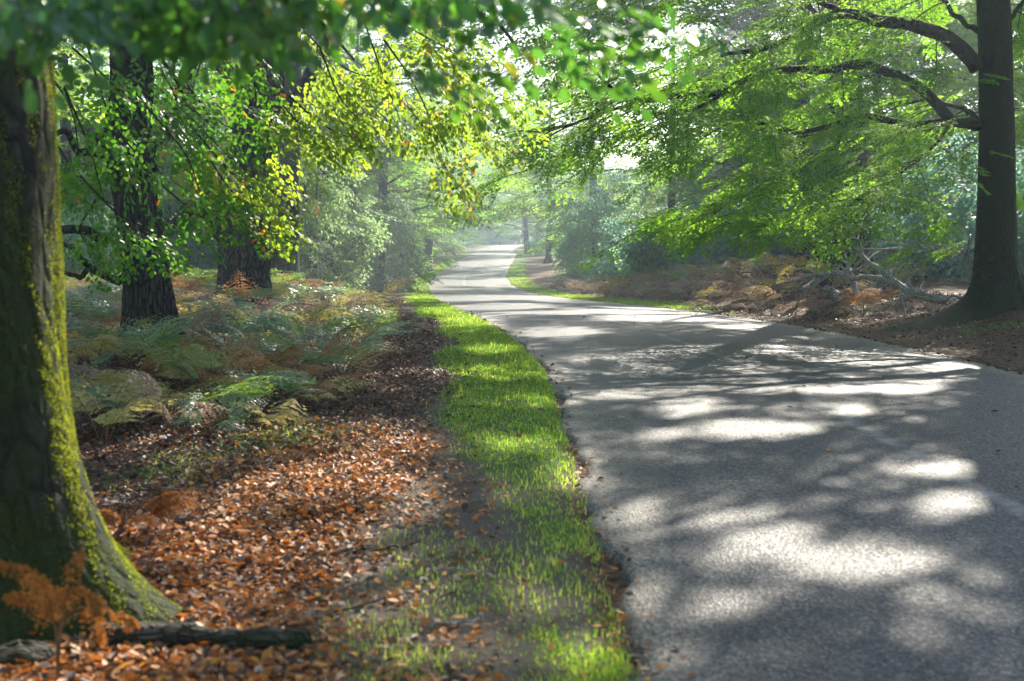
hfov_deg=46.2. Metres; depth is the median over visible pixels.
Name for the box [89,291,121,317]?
bracken fern
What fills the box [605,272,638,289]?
bracken fern
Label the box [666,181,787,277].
holly tree
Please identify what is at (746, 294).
bracken fern
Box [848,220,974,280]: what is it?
fallen branch
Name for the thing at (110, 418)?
bracken fern
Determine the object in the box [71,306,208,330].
bracken fern
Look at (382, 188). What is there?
broadleaf tree
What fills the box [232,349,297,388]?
bracken fern
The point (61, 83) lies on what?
broadleaf tree
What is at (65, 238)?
holly tree
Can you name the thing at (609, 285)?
bracken fern
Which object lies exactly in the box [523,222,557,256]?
holly tree
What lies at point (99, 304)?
bracken fern
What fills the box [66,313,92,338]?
bracken fern
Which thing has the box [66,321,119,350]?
bracken fern
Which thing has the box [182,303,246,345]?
bracken fern
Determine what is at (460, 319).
verge grass
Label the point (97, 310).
bracken fern
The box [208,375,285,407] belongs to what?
bracken fern
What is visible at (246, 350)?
bracken fern
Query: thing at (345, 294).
bracken fern
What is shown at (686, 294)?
bracken fern
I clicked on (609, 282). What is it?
bracken fern
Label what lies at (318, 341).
bracken fern
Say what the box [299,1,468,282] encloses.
broadleaf tree
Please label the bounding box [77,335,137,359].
bracken fern
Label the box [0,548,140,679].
withered fern
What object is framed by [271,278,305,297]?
bracken fern
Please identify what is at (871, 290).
bracken fern
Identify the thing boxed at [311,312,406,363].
bracken fern
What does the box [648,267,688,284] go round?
bracken fern
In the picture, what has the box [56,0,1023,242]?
sky
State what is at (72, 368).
bracken fern
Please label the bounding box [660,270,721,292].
bracken fern
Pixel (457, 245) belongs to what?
broadleaf tree
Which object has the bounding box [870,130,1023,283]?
holly tree
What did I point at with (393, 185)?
broadleaf tree
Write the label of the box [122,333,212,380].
bracken fern
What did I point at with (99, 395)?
bracken fern
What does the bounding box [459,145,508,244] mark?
broadleaf tree
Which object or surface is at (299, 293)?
bracken fern
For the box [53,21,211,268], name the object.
broadleaf tree
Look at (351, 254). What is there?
sallow tree
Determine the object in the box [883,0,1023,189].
broadleaf tree
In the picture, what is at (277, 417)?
bracken fern
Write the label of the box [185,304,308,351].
bracken fern
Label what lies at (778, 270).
bracken fern
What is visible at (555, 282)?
bracken fern
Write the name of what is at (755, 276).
bracken fern
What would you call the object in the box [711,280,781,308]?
bracken fern
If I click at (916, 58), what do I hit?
broadleaf tree
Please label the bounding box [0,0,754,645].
beech tree
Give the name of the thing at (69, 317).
bracken fern
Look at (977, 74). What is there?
broadleaf tree
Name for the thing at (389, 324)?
bracken fern
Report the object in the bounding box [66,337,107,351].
bracken fern
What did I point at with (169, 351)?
bracken fern
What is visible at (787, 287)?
bracken fern
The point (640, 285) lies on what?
bracken fern
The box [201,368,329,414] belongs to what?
bracken fern
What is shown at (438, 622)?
twig
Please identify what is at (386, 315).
bracken fern
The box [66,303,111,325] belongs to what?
bracken fern
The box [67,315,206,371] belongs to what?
bracken fern
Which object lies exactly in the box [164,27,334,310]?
oak tree
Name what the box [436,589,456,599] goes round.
twig
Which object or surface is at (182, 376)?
bracken fern
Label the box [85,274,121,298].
bracken fern
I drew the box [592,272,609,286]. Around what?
bracken fern
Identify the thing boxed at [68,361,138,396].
bracken fern
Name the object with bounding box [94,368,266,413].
bracken fern
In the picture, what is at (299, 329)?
bracken fern
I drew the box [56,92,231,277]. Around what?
holly tree
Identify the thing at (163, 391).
bracken fern
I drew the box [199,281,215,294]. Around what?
bracken fern
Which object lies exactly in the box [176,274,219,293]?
bracken fern
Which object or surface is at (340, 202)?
broadleaf tree
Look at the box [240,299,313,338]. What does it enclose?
bracken fern
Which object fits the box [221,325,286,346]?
bracken fern
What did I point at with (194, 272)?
bracken cover
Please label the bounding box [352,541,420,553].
twig
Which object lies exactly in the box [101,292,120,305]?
bracken fern
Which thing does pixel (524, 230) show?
broadleaf tree
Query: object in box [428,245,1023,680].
road
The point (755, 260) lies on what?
bracken fern
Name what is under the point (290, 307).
bracken fern
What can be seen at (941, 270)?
holly tree
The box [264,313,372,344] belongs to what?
bracken fern
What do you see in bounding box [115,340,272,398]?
bracken fern
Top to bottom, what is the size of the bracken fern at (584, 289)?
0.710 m
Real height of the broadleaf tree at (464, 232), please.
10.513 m
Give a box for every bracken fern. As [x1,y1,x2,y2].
[64,277,116,295]
[64,293,121,334]
[65,284,118,317]
[65,290,93,308]
[65,294,119,316]
[65,304,121,333]
[66,296,120,331]
[66,298,89,321]
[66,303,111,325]
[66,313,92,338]
[66,319,99,336]
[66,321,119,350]
[66,331,135,379]
[66,335,92,348]
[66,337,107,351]
[67,279,87,288]
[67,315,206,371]
[67,355,86,388]
[68,342,140,388]
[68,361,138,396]
[68,368,137,400]
[69,346,92,362]
[70,375,177,442]
[70,384,124,416]
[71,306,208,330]
[71,397,123,420]
[73,375,145,431]
[75,281,120,293]
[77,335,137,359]
[79,291,203,309]
[81,312,177,365]
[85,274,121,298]
[88,281,122,296]
[88,359,190,386]
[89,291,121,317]
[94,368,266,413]
[98,322,187,366]
[98,370,178,407]
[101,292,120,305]
[104,305,224,371]
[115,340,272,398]
[116,346,263,387]
[117,316,222,334]
[120,316,227,358]
[121,368,241,430]
[121,380,182,397]
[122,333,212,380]
[145,322,298,347]
[154,360,240,393]
[168,343,323,382]
[172,385,268,433]
[174,288,227,301]
[174,289,202,296]
[175,289,241,304]
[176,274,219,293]
[176,321,233,354]
[177,331,285,391]
[178,294,232,312]
[178,304,204,317]
[179,310,297,350]
[179,354,265,382]
[180,301,223,322]
[181,313,213,337]
[182,295,253,341]
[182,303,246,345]
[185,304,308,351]
[185,372,314,424]
[187,276,214,295]
[187,320,251,343]
[191,338,306,361]
[192,282,283,309]
[196,286,214,299]
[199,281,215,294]
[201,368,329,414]
[206,314,296,342]
[208,295,271,316]
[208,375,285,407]
[211,302,317,344]
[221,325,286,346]
[222,324,381,389]
[222,330,376,384]
[223,271,277,308]
[229,397,308,435]
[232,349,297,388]
[237,309,265,323]
[238,296,314,326]
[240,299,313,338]
[242,306,344,324]
[246,332,350,372]
[248,296,336,325]
[250,298,346,346]
[253,364,322,394]
[258,310,406,362]
[259,294,320,310]
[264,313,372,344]
[265,318,432,378]
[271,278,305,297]
[271,367,390,408]
[275,282,307,295]
[276,291,311,303]
[279,282,361,295]
[281,348,396,401]
[286,286,344,304]
[291,304,401,319]
[293,290,361,304]
[294,285,324,319]
[294,301,354,319]
[296,293,381,315]
[298,334,343,351]
[303,294,403,307]
[304,292,345,321]
[304,305,436,342]
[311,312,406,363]
[315,345,373,370]
[318,335,393,371]
[327,312,399,345]
[329,294,411,319]
[329,314,370,333]
[335,304,394,328]
[339,311,366,339]
[342,304,400,337]
[346,290,408,332]
[353,276,412,300]
[541,281,571,287]
[547,279,572,287]
[559,283,583,291]
[563,278,589,291]
[564,281,593,291]
[575,280,603,293]
[580,279,627,290]
[585,275,627,296]
[588,283,613,294]
[591,273,626,282]
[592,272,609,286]
[595,282,624,296]
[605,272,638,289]
[627,281,650,288]
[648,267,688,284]
[653,264,679,278]
[655,267,697,281]
[656,277,714,299]
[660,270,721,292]
[671,279,709,299]
[678,275,739,290]
[679,289,735,307]
[690,286,725,303]
[692,257,760,267]
[697,265,740,280]
[699,245,781,279]
[704,259,741,285]
[709,278,756,300]
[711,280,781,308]
[715,274,741,286]
[724,255,785,276]
[724,259,801,306]
[730,254,790,277]
[731,281,779,303]
[731,290,765,312]
[739,276,821,296]
[740,265,782,288]
[745,287,845,314]
[755,251,814,282]
[775,264,821,278]
[786,292,889,319]
[787,295,864,310]
[794,279,850,300]
[797,260,893,291]
[821,264,933,294]
[826,282,881,302]
[834,288,905,316]
[873,259,915,272]
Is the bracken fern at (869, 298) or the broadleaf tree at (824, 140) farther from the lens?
the broadleaf tree at (824, 140)
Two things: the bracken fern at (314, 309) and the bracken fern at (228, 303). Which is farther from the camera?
the bracken fern at (314, 309)
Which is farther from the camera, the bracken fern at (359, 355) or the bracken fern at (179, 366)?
the bracken fern at (359, 355)
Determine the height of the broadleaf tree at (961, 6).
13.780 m
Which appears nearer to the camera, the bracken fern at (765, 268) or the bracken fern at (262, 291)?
the bracken fern at (262, 291)
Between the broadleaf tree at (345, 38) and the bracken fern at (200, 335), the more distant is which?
the broadleaf tree at (345, 38)
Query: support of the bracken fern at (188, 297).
on the ground at (538, 269)
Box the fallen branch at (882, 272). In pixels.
[846,212,895,279]
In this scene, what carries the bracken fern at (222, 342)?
on the ground at (538, 269)
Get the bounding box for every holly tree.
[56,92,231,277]
[61,198,119,280]
[66,194,100,268]
[73,160,195,265]
[299,188,372,269]
[446,225,468,251]
[478,202,519,244]
[496,222,517,244]
[505,204,535,244]
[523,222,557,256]
[537,164,642,283]
[580,209,658,289]
[600,180,683,276]
[663,204,765,275]
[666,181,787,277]
[676,154,724,207]
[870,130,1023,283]
[871,172,1023,276]
[1016,149,1023,265]
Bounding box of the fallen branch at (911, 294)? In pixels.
[855,248,963,313]
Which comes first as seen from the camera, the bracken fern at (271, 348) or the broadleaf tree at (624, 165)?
the bracken fern at (271, 348)
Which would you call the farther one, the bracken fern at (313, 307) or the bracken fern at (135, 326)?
the bracken fern at (313, 307)
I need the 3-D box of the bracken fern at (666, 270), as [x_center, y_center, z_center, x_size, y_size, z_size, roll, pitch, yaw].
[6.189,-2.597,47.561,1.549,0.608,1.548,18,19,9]
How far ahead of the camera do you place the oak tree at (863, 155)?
28.90 m
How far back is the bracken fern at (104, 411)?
10.10 m
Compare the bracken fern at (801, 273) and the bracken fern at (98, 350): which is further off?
the bracken fern at (801, 273)
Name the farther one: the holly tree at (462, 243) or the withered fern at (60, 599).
the holly tree at (462, 243)
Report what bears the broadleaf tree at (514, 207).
on the ground at (538, 269)
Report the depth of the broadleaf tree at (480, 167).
130.07 m
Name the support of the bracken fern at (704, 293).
on the ground at (538, 269)
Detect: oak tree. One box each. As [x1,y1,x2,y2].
[57,0,205,359]
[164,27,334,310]
[271,0,529,281]
[316,155,343,286]
[403,179,434,271]
[798,0,879,289]
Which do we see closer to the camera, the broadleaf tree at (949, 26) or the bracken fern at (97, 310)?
the bracken fern at (97, 310)
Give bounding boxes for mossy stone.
[0,639,55,665]
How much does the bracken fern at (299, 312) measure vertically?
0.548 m
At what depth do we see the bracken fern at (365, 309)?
15.52 m
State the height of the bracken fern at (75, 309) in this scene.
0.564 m
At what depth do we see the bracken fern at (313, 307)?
17.76 m
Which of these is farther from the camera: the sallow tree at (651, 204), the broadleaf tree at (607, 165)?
the broadleaf tree at (607, 165)
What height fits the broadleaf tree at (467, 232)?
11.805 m
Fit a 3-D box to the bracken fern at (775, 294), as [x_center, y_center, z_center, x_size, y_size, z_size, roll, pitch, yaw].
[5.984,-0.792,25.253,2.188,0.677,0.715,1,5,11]
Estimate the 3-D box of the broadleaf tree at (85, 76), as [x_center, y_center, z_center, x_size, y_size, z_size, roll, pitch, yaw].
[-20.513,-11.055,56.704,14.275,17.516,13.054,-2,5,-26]
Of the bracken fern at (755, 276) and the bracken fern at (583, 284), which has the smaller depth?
the bracken fern at (755, 276)
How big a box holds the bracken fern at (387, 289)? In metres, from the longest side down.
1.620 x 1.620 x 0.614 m
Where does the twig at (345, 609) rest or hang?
on the ground at (538, 269)
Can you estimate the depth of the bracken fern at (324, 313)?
16.68 m
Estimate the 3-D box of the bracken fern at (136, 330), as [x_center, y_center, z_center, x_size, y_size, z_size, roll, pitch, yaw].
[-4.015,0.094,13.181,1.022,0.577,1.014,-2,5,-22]
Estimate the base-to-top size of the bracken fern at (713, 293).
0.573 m
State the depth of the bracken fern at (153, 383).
9.22 m
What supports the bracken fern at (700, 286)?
on the ground at (538, 269)
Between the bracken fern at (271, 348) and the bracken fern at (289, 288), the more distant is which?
the bracken fern at (289, 288)
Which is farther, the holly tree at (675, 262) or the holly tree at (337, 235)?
the holly tree at (337, 235)
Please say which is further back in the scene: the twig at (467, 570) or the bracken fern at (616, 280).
the bracken fern at (616, 280)
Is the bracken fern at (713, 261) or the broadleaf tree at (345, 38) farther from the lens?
the broadleaf tree at (345, 38)
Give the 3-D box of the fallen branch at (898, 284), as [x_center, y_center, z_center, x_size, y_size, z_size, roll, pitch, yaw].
[6.535,-1.173,22.964,1.660,1.593,3.870,-4,6,-42]
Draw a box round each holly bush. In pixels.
[608,212,700,284]
[700,183,828,272]
[869,180,975,275]
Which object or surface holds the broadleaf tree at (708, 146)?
on the ground at (538, 269)
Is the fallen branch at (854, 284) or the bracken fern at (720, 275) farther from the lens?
the bracken fern at (720, 275)
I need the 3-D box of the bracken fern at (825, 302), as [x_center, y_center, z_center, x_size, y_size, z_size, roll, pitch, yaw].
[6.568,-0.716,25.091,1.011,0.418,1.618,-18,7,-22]
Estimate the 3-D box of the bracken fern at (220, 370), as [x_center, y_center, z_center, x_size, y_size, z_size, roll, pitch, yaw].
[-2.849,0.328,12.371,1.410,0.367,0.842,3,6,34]
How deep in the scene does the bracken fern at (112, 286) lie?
24.65 m
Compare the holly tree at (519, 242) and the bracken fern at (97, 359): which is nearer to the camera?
the bracken fern at (97, 359)
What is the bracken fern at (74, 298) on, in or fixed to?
on the ground at (538, 269)
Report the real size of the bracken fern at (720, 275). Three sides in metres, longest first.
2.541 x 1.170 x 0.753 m
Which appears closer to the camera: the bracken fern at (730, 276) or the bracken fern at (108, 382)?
the bracken fern at (108, 382)
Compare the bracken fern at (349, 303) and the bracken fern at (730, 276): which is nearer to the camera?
the bracken fern at (349, 303)
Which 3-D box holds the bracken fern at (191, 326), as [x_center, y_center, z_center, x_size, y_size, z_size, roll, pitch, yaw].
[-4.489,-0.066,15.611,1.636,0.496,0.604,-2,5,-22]
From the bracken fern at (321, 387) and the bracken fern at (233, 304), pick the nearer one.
the bracken fern at (321, 387)
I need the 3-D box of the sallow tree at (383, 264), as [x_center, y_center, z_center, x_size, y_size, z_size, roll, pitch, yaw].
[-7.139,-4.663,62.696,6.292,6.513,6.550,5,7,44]
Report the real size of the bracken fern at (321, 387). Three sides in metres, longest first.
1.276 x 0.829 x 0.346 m
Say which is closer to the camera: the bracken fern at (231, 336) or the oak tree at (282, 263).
the bracken fern at (231, 336)
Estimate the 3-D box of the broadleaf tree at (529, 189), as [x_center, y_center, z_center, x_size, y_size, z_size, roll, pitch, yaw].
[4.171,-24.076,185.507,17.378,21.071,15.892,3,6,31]
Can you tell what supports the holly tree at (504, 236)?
on the ground at (538, 269)
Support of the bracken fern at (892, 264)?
on the ground at (538, 269)
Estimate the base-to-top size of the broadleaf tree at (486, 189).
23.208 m
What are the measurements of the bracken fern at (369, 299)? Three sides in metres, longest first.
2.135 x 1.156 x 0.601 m
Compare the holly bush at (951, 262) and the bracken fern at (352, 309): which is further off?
the holly bush at (951, 262)
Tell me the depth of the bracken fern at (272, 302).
18.33 m
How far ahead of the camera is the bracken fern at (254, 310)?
18.11 m
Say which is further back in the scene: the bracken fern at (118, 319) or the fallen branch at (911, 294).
the fallen branch at (911, 294)
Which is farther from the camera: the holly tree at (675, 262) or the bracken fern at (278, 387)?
the holly tree at (675, 262)
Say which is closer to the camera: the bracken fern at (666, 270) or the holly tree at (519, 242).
the bracken fern at (666, 270)
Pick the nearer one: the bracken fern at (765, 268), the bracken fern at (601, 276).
the bracken fern at (765, 268)
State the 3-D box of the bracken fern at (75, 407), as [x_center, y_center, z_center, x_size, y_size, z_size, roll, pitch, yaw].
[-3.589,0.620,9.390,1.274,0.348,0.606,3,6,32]
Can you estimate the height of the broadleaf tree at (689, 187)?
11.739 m
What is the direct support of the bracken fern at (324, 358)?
on the ground at (538, 269)
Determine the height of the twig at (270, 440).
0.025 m
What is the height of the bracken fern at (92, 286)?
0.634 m
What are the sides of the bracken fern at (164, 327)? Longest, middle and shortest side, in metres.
1.919 x 1.524 x 0.622 m
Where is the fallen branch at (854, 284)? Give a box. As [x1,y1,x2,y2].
[827,233,883,296]
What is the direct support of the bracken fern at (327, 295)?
on the ground at (538, 269)
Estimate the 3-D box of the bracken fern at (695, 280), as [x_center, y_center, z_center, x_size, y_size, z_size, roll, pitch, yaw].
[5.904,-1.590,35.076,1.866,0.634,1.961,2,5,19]
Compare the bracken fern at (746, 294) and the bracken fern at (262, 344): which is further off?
the bracken fern at (746, 294)
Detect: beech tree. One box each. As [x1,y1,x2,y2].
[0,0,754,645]
[409,0,811,213]
[426,0,1023,331]
[496,0,826,187]
[546,0,946,273]
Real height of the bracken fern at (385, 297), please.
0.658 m
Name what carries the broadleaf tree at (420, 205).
on the ground at (538, 269)
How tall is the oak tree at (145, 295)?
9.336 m
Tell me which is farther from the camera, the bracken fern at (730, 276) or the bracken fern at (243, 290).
the bracken fern at (730, 276)
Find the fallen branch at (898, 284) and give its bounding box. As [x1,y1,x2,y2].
[784,243,946,317]
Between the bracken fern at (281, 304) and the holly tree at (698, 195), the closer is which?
the bracken fern at (281, 304)
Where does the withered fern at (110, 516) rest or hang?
on the ground at (538, 269)
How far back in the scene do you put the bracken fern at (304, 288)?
26.34 m
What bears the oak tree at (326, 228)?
on the ground at (538, 269)
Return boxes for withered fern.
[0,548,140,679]
[99,488,203,530]
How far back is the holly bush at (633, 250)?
54.73 m
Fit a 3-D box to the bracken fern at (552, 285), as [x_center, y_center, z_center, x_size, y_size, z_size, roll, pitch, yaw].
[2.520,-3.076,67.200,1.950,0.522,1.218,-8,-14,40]
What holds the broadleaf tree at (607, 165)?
on the ground at (538, 269)
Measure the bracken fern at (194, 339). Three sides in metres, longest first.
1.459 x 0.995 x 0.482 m
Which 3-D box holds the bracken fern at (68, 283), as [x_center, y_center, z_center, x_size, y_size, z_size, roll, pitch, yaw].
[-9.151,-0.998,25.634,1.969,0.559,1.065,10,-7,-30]
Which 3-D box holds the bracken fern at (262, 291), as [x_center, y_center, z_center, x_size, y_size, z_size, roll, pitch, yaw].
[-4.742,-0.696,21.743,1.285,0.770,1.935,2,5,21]
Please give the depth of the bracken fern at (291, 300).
20.95 m
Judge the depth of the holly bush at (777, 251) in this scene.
45.42 m
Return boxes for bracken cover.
[65,266,366,295]
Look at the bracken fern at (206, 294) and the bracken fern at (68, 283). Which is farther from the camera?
the bracken fern at (68, 283)
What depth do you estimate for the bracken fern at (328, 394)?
10.52 m
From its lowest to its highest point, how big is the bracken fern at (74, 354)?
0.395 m
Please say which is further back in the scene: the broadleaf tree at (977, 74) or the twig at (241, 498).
the broadleaf tree at (977, 74)
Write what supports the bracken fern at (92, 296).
on the ground at (538, 269)
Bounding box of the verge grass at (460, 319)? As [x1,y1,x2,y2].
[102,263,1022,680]
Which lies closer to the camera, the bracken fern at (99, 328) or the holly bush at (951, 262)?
the bracken fern at (99, 328)
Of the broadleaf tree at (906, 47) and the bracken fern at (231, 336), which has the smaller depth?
the bracken fern at (231, 336)
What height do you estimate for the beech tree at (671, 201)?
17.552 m
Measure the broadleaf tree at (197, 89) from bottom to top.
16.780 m
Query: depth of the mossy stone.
4.17 m
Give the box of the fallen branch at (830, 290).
[822,285,842,302]
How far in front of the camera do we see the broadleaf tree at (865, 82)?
58.76 m
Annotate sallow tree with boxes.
[164,150,317,277]
[270,141,401,290]
[338,188,443,292]
[540,164,643,274]
[597,145,725,241]
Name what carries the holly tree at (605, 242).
on the ground at (538, 269)
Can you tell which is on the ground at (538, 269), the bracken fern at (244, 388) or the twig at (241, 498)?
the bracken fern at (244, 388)
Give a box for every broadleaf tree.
[53,10,199,264]
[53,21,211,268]
[53,36,108,202]
[57,41,337,277]
[57,73,96,173]
[153,8,362,210]
[201,0,412,227]
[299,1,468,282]
[299,103,388,279]
[301,0,520,287]
[304,79,467,278]
[333,70,459,271]
[357,107,484,224]
[359,155,462,269]
[389,169,463,259]
[397,65,518,255]
[432,97,528,251]
[439,189,471,251]
[440,188,467,252]
[442,190,484,246]
[448,192,478,243]
[458,105,573,253]
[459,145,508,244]
[467,187,495,245]
[468,76,633,262]
[487,29,675,268]
[487,157,520,238]
[489,122,585,242]
[506,177,586,249]
[522,175,570,249]
[529,177,586,256]
[568,156,618,205]
[597,25,862,275]
[606,159,649,208]
[652,1,865,208]
[662,0,934,203]
[705,0,1019,222]
[767,111,901,269]
[768,0,1021,239]
[791,0,977,170]
[866,0,1023,218]
[873,0,1023,219]
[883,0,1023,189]
[927,1,1023,161]
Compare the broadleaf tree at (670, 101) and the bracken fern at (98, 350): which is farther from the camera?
the broadleaf tree at (670, 101)
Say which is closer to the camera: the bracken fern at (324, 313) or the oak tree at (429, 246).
the bracken fern at (324, 313)
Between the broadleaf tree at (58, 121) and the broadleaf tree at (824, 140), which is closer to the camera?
the broadleaf tree at (824, 140)
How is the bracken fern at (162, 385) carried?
on the ground at (538, 269)
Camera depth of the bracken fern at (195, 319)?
16.75 m
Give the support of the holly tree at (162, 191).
on the ground at (538, 269)
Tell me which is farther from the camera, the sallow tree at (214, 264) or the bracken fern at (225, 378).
the sallow tree at (214, 264)
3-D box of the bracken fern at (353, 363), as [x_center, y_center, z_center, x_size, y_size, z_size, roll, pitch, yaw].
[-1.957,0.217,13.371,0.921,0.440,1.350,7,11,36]
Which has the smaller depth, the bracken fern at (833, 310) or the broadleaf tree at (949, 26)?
the bracken fern at (833, 310)
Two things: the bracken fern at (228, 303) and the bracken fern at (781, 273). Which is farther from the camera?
the bracken fern at (781, 273)
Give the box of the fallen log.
[88,621,312,651]
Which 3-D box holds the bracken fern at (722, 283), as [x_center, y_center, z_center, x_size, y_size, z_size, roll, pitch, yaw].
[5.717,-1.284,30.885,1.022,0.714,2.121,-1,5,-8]
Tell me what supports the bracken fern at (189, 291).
on the ground at (538, 269)
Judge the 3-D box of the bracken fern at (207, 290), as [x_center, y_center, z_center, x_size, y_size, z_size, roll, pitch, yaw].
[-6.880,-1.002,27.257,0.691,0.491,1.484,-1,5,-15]
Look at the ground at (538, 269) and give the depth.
6.37 m
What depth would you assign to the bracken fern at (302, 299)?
18.88 m
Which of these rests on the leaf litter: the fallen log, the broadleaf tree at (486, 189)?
the fallen log
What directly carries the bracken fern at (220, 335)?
on the ground at (538, 269)
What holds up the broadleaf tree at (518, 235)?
on the ground at (538, 269)
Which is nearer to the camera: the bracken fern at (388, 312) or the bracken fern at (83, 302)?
the bracken fern at (388, 312)
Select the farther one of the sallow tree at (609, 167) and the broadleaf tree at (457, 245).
the broadleaf tree at (457, 245)
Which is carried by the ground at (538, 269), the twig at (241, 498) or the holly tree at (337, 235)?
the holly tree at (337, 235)
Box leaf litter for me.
[0,285,1023,680]
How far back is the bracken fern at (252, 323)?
15.29 m
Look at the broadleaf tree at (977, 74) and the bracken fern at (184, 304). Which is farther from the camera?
the broadleaf tree at (977, 74)
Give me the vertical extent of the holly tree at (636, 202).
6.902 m
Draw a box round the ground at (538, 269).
[10,243,1023,680]
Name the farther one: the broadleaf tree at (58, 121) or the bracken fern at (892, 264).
the broadleaf tree at (58, 121)
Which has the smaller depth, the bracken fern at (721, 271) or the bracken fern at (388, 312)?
the bracken fern at (388, 312)
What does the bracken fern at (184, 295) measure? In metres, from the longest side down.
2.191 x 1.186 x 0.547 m
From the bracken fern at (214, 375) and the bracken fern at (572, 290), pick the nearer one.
the bracken fern at (214, 375)
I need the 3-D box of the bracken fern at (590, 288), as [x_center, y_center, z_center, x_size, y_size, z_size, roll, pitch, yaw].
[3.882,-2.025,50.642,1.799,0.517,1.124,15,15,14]
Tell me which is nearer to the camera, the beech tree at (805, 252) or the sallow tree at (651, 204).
the beech tree at (805, 252)
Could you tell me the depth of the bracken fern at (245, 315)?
16.08 m
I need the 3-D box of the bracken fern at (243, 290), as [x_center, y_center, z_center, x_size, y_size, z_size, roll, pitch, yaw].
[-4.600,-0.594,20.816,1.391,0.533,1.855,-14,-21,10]
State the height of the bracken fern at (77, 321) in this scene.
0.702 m
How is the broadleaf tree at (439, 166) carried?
on the ground at (538, 269)
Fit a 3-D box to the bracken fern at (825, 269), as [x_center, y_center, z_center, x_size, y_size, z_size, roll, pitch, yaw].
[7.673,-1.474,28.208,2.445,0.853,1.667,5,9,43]
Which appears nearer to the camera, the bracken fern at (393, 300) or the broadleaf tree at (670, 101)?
the bracken fern at (393, 300)
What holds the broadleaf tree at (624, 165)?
on the ground at (538, 269)
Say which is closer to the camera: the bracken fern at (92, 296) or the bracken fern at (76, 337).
the bracken fern at (76, 337)
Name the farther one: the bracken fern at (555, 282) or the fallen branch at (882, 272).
the bracken fern at (555, 282)
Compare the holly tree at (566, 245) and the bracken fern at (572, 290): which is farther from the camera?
the holly tree at (566, 245)
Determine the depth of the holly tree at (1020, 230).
31.62 m
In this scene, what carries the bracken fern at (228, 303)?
on the ground at (538, 269)
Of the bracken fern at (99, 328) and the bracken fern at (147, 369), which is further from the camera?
the bracken fern at (99, 328)
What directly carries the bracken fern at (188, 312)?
on the ground at (538, 269)
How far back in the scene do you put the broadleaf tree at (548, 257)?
110.39 m
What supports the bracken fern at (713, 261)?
on the ground at (538, 269)
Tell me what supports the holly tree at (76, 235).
on the ground at (538, 269)
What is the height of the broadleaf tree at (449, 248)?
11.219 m
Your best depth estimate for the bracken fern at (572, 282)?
61.51 m
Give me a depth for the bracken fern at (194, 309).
18.08 m
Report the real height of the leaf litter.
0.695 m
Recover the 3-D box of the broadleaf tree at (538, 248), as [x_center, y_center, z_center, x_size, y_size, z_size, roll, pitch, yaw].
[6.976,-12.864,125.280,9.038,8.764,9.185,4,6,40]
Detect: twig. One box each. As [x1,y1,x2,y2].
[223,464,268,526]
[240,439,290,442]
[304,588,328,603]
[330,592,410,613]
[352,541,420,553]
[428,614,485,628]
[432,568,510,581]
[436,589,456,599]
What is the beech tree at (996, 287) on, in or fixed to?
on the ground at (538, 269)
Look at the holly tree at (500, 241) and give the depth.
227.12 m
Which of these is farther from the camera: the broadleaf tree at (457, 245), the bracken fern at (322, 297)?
the broadleaf tree at (457, 245)
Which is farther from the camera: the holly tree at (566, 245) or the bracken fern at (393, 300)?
the holly tree at (566, 245)
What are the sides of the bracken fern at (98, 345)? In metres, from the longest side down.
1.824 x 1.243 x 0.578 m
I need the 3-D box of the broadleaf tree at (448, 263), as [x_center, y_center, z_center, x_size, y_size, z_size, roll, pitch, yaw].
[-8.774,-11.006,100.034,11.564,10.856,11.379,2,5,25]
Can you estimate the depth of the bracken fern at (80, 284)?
27.85 m
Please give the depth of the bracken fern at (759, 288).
29.48 m
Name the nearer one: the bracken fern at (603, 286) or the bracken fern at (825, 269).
the bracken fern at (825, 269)
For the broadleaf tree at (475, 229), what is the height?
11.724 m
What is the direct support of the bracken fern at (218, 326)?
on the ground at (538, 269)
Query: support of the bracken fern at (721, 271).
on the ground at (538, 269)
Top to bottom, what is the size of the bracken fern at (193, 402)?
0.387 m
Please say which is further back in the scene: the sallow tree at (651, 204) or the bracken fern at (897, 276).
the sallow tree at (651, 204)
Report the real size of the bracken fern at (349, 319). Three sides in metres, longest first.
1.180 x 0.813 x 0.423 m
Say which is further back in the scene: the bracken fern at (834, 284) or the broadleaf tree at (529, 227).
the broadleaf tree at (529, 227)
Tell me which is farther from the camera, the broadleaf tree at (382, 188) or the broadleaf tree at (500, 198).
the broadleaf tree at (500, 198)
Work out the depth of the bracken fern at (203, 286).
29.59 m
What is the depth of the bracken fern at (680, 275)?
40.83 m
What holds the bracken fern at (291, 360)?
on the ground at (538, 269)
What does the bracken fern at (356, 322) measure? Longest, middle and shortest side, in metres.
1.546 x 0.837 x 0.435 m
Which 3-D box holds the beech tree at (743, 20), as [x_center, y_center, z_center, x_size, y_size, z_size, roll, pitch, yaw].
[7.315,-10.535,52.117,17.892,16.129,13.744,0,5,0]
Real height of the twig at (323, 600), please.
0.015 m
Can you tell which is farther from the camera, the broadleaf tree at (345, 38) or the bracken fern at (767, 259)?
the broadleaf tree at (345, 38)
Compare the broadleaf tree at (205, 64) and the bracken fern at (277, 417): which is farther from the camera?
the broadleaf tree at (205, 64)
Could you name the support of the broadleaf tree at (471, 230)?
on the ground at (538, 269)
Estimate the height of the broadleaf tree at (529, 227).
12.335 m

